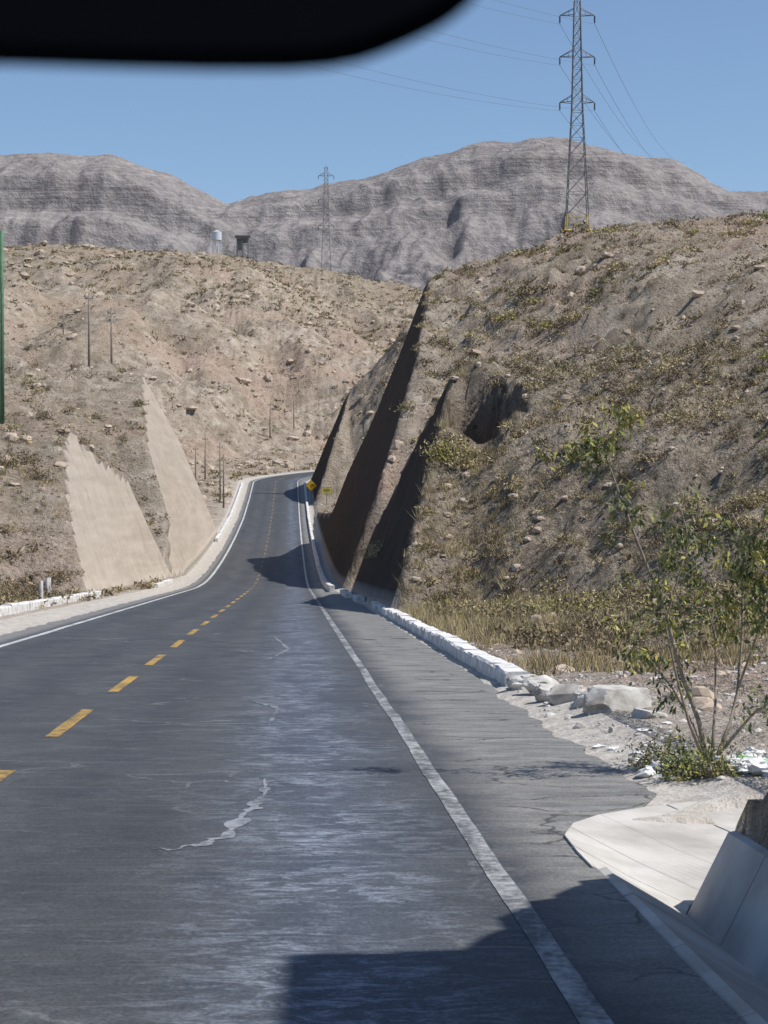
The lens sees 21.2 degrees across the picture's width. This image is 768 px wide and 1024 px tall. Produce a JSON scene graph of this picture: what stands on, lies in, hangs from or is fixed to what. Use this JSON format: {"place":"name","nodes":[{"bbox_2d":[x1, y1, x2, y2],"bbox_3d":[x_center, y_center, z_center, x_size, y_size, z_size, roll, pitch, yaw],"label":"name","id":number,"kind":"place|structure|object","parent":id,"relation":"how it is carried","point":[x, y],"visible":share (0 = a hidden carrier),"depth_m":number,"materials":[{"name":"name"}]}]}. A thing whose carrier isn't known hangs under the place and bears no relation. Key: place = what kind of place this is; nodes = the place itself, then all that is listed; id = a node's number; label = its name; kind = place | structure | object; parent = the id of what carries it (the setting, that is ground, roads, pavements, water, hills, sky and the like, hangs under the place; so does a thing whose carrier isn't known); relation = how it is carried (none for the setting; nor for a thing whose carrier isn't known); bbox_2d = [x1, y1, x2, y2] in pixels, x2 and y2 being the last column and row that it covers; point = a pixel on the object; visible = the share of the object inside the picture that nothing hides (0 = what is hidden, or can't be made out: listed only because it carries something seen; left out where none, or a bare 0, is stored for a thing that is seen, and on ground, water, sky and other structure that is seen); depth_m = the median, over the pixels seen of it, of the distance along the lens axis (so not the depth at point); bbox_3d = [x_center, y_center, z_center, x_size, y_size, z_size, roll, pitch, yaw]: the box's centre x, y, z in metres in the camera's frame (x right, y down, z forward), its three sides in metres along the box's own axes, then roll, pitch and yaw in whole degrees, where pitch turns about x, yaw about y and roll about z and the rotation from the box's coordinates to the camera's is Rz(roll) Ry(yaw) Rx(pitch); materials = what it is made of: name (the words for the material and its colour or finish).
{"place":"outdoors","nodes":[
{"label":"outdoors","id":0,"kind":"place"},
{"bbox_2d":[0,0,472,70],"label":"sun visor","id":1,"kind":"object","parent":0,"point":[237,35],"visible":1,"depth_m":0.45,"materials":[{"name":"black plastic"}]},
{"bbox_2d":[0,471,746,1023],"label":"road","id":2,"kind":"structure","parent":0,"point":[340,877],"depth_m":13.78,"materials":[{"name":"grey asphalt"}]},
{"bbox_2d":[155,637,290,849],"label":"road scuffs","id":3,"kind":"object","parent":2,"relation":"on","point":[240,821],"visible":1,"depth_m":14.22,"materials":[{"name":"grey paint"}]},
{"bbox_2d":[0,474,613,1023],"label":"road markings","id":4,"kind":"structure","parent":2,"relation":"on","point":[576,992],"depth_m":12.70,"materials":[{"name":"white paint"}]},
{"bbox_2d":[565,801,767,1023],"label":"concrete drain","id":5,"kind":"object","parent":2,"relation":"on","point":[661,877],"visible":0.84,"depth_m":11.60,"materials":[{"name":"grey concrete"}]},
{"bbox_2d":[0,215,767,906],"bbox_3d":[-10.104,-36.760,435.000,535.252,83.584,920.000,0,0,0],"label":"ground terrain","id":6,"kind":"structure","parent":0,"point":[106,537],"depth_m":135.85,"materials":[{"name":"brown soil"}]},
{"bbox_2d":[0,231,4,423],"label":"green pole","id":7,"kind":"object","parent":6,"relation":"on","point":[2,411],"visible":0.8,"depth_m":123.90,"materials":[{"name":"metal"}]},
{"bbox_2d":[39,581,42,598],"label":"marker post","id":8,"kind":"object","parent":6,"relation":"on","point":[41,588],"visible":0.71,"depth_m":82.94,"materials":[{"name":"plastic"}]},
{"bbox_2d":[45,578,48,596],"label":"marker post","id":9,"kind":"object","parent":6,"relation":"on","point":[46,582],"visible":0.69,"depth_m":89.95,"materials":[{"name":"plastic"}]},
{"bbox_2d":[0,591,100,615],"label":"concrete kerb","id":10,"kind":"structure","parent":6,"relation":"on","point":[12,608],"depth_m":73.09,"materials":[{"name":"white concrete"}]},
{"bbox_2d":[61,303,64,334],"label":"utility pole","id":11,"kind":"object","parent":6,"relation":"on","point":[63,305],"visible":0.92,"depth_m":419.93,"materials":[{"name":"wood"}]},
{"bbox_2d":[85,293,92,366],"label":"utility pole","id":12,"kind":"object","parent":6,"relation":"on","point":[88,298],"visible":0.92,"depth_m":195.92,"materials":[{"name":"brown wood"}]},
{"bbox_2d":[107,308,115,364],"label":"utility pole","id":13,"kind":"object","parent":6,"relation":"on","point":[111,354],"visible":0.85,"depth_m":199.95,"materials":[{"name":"wood"}]},
{"bbox_2d":[153,579,172,587],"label":"concrete kerb","id":14,"kind":"structure","parent":6,"relation":"on","point":[163,583],"depth_m":134.33,"materials":[{"name":"white concrete"}]},
{"bbox_2d":[193,446,195,478],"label":"utility pole","id":15,"kind":"object","parent":6,"relation":"on","point":[195,462],"visible":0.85,"depth_m":299.91,"materials":[{"name":"wood"}]},
{"bbox_2d":[203,436,207,479],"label":"utility pole","id":16,"kind":"object","parent":6,"relation":"on","point":[205,439],"visible":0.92,"depth_m":334.92,"materials":[{"name":"wood"}]},
{"bbox_2d":[212,230,221,252],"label":"water tank","id":17,"kind":"object","parent":6,"relation":"on","point":[216,235],"visible":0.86,"depth_m":598.94,"materials":[{"name":"metal"}]},
{"bbox_2d":[217,443,222,502],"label":"utility pole","id":18,"kind":"object","parent":6,"relation":"on","point":[219,472],"visible":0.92,"depth_m":289.93,"materials":[{"name":"wood"}]},
{"bbox_2d":[223,454,224,507],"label":"utility pole","id":19,"kind":"object","parent":6,"relation":"on","point":[223,481],"visible":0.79,"depth_m":279.89,"materials":[{"name":"wood"}]},
{"bbox_2d":[215,482,242,541],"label":"concrete kerb","id":20,"kind":"structure","parent":6,"relation":"on","point":[222,531],"depth_m":258.20,"materials":[{"name":"white concrete"}]},
{"bbox_2d":[234,235,250,258],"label":"hilltop shelter","id":21,"kind":"object","parent":6,"relation":"on","point":[241,239],"visible":0.85,"depth_m":599.85,"materials":[{"name":"metal"}]},
{"bbox_2d":[269,402,270,437],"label":"utility pole","id":22,"kind":"object","parent":6,"relation":"on","point":[270,422],"visible":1,"depth_m":399.95,"materials":[{"name":"wood"}]},
{"bbox_2d":[292,393,295,428],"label":"utility pole","id":23,"kind":"object","parent":6,"relation":"on","point":[293,395],"visible":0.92,"depth_m":409.92,"materials":[{"name":"wood"}]},
{"bbox_2d":[305,480,316,503],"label":"warning sign","id":24,"kind":"object","parent":6,"relation":"on","point":[310,485],"visible":0.86,"depth_m":289.99,"materials":[{"name":"metal"}]},
{"bbox_2d":[304,482,334,591],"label":"concrete kerb","id":25,"kind":"structure","parent":6,"relation":"on","point":[328,586],"depth_m":181.61,"materials":[{"name":"white concrete"}]},
{"bbox_2d":[318,167,333,269],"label":"transmission tower","id":26,"kind":"structure","parent":6,"relation":"on","point":[324,214],"depth_m":689.45,"materials":[{"name":"metal"}]},
{"bbox_2d":[321,487,331,505],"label":"roadside sign","id":27,"kind":"object","parent":6,"relation":"on","point":[326,490],"visible":0.91,"depth_m":281.97,"materials":[{"name":"metal"}]},
{"bbox_2d":[340,589,352,597],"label":"concrete kerb","id":28,"kind":"structure","parent":6,"relation":"on","point":[345,593],"depth_m":99.01,"materials":[{"name":"white concrete"}]},
{"bbox_2d":[352,594,364,602],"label":"concrete kerb","id":29,"kind":"structure","parent":6,"relation":"on","point":[357,598],"depth_m":86.00,"materials":[{"name":"white concrete"}]},
{"bbox_2d":[0,210,767,663],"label":"desert scrub","id":30,"kind":"object","parent":6,"relation":"on","point":[458,450],"visible":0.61,"depth_m":74.72,"materials":[{"name":"plant"}]},
{"bbox_2d":[0,337,767,675],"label":"dry grass","id":31,"kind":"structure","parent":6,"relation":"on","point":[454,625],"depth_m":48.04,"materials":[{"name":"plant"}]},
{"bbox_2d":[0,218,767,593],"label":"scattered rocks","id":32,"kind":"object","parent":6,"relation":"on","point":[396,444],"visible":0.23,"depth_m":376.39,"materials":[{"name":"brown stone"}]},
{"bbox_2d":[371,601,529,686],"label":"concrete kerb","id":33,"kind":"structure","parent":6,"relation":"on","point":[499,670],"depth_m":37.36,"materials":[{"name":"white concrete"}]},
{"bbox_2d":[506,674,536,690],"bbox_3d":[1.891,2.364,27.762,0.482,0.350,0.432,0,0,0],"label":"boulder","id":34,"kind":"object","parent":6,"relation":"on","point":[513,683],"visible":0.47,"depth_m":27.62,"materials":[{"name":"grey stone"}]},
{"bbox_2d":[522,675,559,695],"bbox_3d":[2.070,2.313,26.692,0.556,0.381,0.483,0,0,0],"label":"boulder","id":35,"kind":"object","parent":6,"relation":"on","point":[530,684],"visible":0.47,"depth_m":26.57,"materials":[{"name":"grey stone"}]},
{"bbox_2d":[533,683,553,702],"bbox_3d":[2.054,2.294,25.613,0.378,0.292,0.331,0,0,-35],"label":"boulder","id":36,"kind":"object","parent":6,"relation":"on","point":[540,691],"visible":0.49,"depth_m":25.51,"materials":[{"name":"grey stone"}]},
{"bbox_2d":[544,684,586,705],"bbox_3d":[2.240,2.277,24.954,0.547,0.373,0.375,0,0,17],"label":"boulder","id":37,"kind":"object","parent":6,"relation":"on","point":[557,694],"visible":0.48,"depth_m":24.82,"materials":[{"name":"grey stone"}]},
{"bbox_2d":[559,0,594,232],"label":"transmission tower","id":38,"kind":"structure","parent":6,"relation":"on","point":[573,57],"depth_m":299.62,"materials":[{"name":"metal"}]},
{"bbox_2d":[324,0,694,198],"bbox_3d":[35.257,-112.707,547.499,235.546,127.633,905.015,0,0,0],"label":"power lines","id":39,"kind":"object","parent":38,"relation":"attached to","point":[548,105],"visible":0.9,"depth_m":298.24,"materials":[{"name":"metal"}]},
{"bbox_2d":[571,691,586,708],"bbox_3d":[2.405,2.246,23.921,0.435,0.335,0.393,0,0,0],"label":"boulder","id":40,"kind":"object","parent":6,"relation":"on","point":[578,701],"visible":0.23,"depth_m":23.79,"materials":[{"name":"grey stone"}]},
{"bbox_2d":[572,722,585,728],"bbox_3d":[2.056,2.265,21.505,0.149,0.119,0.108,0,0,18],"label":"boulder","id":41,"kind":"object","parent":6,"relation":"on","point":[578,725],"visible":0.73,"depth_m":21.47,"materials":[{"name":"grey stone"}]},
{"bbox_2d":[409,336,767,714],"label":"loose rocks","id":42,"kind":"object","parent":6,"relation":"on","point":[702,694],"visible":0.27,"depth_m":65.42,"materials":[{"name":"stone"}]},
{"bbox_2d":[582,684,651,714],"bbox_3d":[2.608,2.170,22.951,0.786,0.472,0.613,0,0,0],"label":"boulder","id":43,"kind":"object","parent":6,"relation":"on","point":[605,698],"visible":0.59,"depth_m":22.77,"materials":[{"name":"grey stone"}]},
{"bbox_2d":[615,729,671,770],"bbox_3d":[2.205,2.031,17.302,0.529,0.399,0.537,0,0,0],"label":"roadside bush","id":44,"kind":"object","parent":6,"relation":"on","point":[648,761],"visible":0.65,"depth_m":17.28,"materials":[{"name":"green plant"}]},
{"bbox_2d":[531,402,767,760],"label":"roadside sapling","id":45,"kind":"object","parent":6,"relation":"on","point":[687,542],"visible":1,"depth_m":17.22,"materials":[{"name":"green plant"}]},
{"bbox_2d":[631,708,668,718],"bbox_3d":[2.813,2.232,21.799,0.350,0.276,0.418,0,0,-21],"label":"boulder","id":46,"kind":"object","parent":6,"relation":"on","point":[636,713],"visible":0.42,"depth_m":21.64,"materials":[{"name":"grey stone"}]},
{"bbox_2d":[591,676,763,761],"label":"scattered litter","id":47,"kind":"object","parent":6,"relation":"on","point":[617,747],"visible":0.62,"depth_m":19.20,"materials":[{"name":"white paper"}]},
{"bbox_2d":[647,725,720,782],"bbox_3d":[2.402,1.948,16.545,0.716,0.507,0.586,0,0,-13],"label":"roadside bush","id":48,"kind":"object","parent":6,"relation":"on","point":[676,764],"visible":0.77,"depth_m":16.44,"materials":[{"name":"green plant"}]},
{"bbox_2d":[634,747,767,777],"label":"litter pile","id":49,"kind":"object","parent":6,"relation":"on","point":[755,764],"visible":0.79,"depth_m":16.36,"materials":[{"name":"white paper"}]},
{"bbox_2d":[686,736,745,778],"bbox_3d":[2.647,1.948,16.182,0.458,0.382,0.541,0,0,26],"label":"roadside bush","id":50,"kind":"object","parent":6,"relation":"on","point":[716,770],"visible":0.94,"depth_m":16.15,"materials":[{"name":"green plant"}]},
{"bbox_2d":[0,137,767,289],"bbox_3d":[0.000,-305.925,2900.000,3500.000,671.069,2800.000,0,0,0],"label":"mountain range","id":51,"kind":"structure","parent":0,"point":[418,223],"depth_m":3311.47,"materials":[{"name":"grey stone"}]},
{"bbox_2d":[0,0,767,203],"label":"sky","id":52,"kind":"structure","parent":0,"point":[695,72],"materials":[{"name":"blue"}]},
{"bbox_2d":[429,600,767,785],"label":"gravel","id":53,"kind":"structure","parent":0,"point":[611,728],"depth_m":24.04,"materials":[{"name":"grey gravel"}]}
]}

